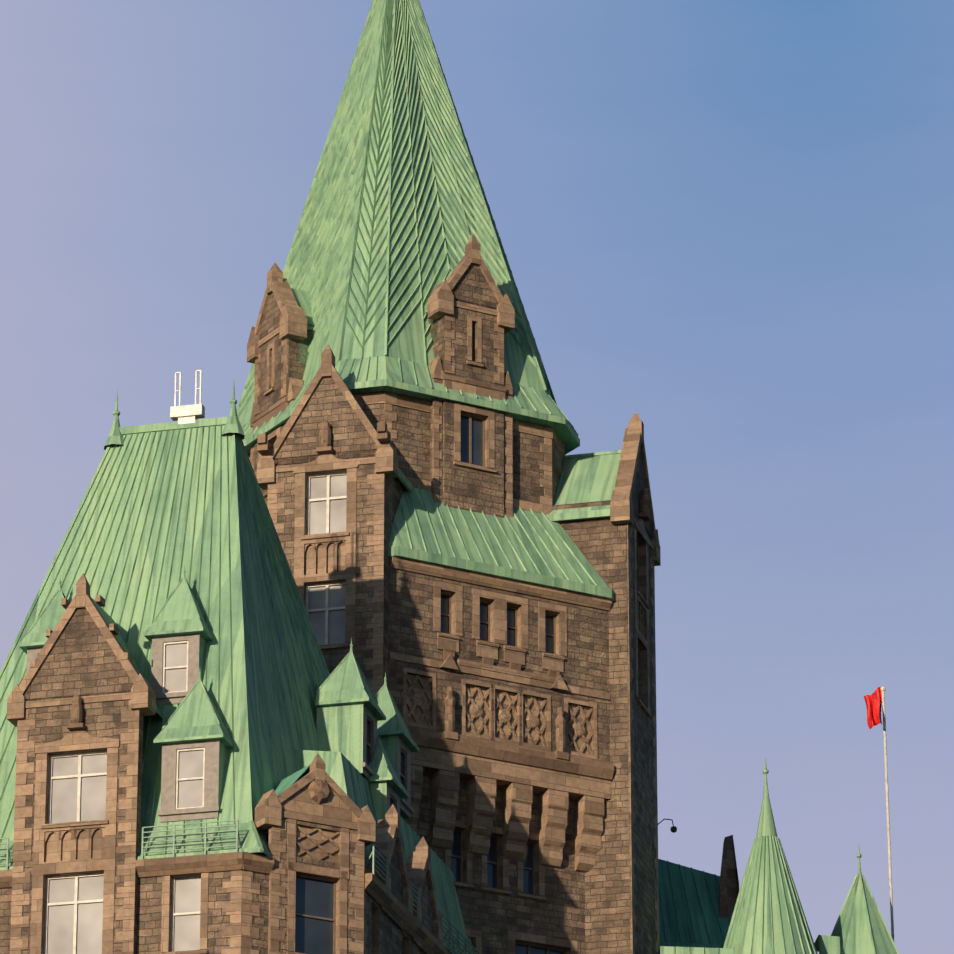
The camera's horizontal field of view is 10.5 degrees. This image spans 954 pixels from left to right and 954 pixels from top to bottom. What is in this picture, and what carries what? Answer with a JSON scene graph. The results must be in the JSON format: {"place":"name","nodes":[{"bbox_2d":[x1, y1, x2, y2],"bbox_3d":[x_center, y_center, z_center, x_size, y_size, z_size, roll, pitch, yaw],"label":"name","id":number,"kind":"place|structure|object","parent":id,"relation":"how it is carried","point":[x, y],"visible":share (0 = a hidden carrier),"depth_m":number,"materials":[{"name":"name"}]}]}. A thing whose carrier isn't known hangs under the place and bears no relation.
{"place":"outdoors","nodes":[
{"label":"outdoors","id":0,"kind":"place"},
{"bbox_2d":[0,0,953,953],"label":"sky","id":1,"kind":"structure","parent":0,"point":[726,225],"materials":[{"name":"blue"}]},
{"label":"ground","id":2,"kind":"structure","parent":0,"visible":0},
{"bbox_2d":[0,370,479,953],"bbox_3d":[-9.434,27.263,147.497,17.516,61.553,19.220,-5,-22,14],"label":"building","id":3,"kind":"structure","parent":2,"relation":"on","point":[202,750],"depth_m":146.37,"materials":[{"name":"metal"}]},
{"bbox_2d":[237,0,660,953],"bbox_3d":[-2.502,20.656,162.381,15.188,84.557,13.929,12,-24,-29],"label":"tower","id":4,"kind":"structure","parent":2,"relation":"on","point":[471,548],"depth_m":164.62,"materials":[{"name":"stone"}]},
{"bbox_2d":[657,686,898,953],"bbox_3d":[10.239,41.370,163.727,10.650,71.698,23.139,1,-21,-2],"label":"turret roofs","id":5,"kind":"structure","parent":2,"relation":"on","point":[760,911],"depth_m":170.44,"materials":[{"name":"green metal"}]},
{"bbox_2d":[864,687,881,728],"bbox_3d":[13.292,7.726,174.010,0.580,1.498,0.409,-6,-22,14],"label":"flag","id":6,"kind":"object","parent":5,"relation":"attached to","point":[873,701],"visible":0.98,"depth_m":174.00,"materials":[{"name":"red fabric"}]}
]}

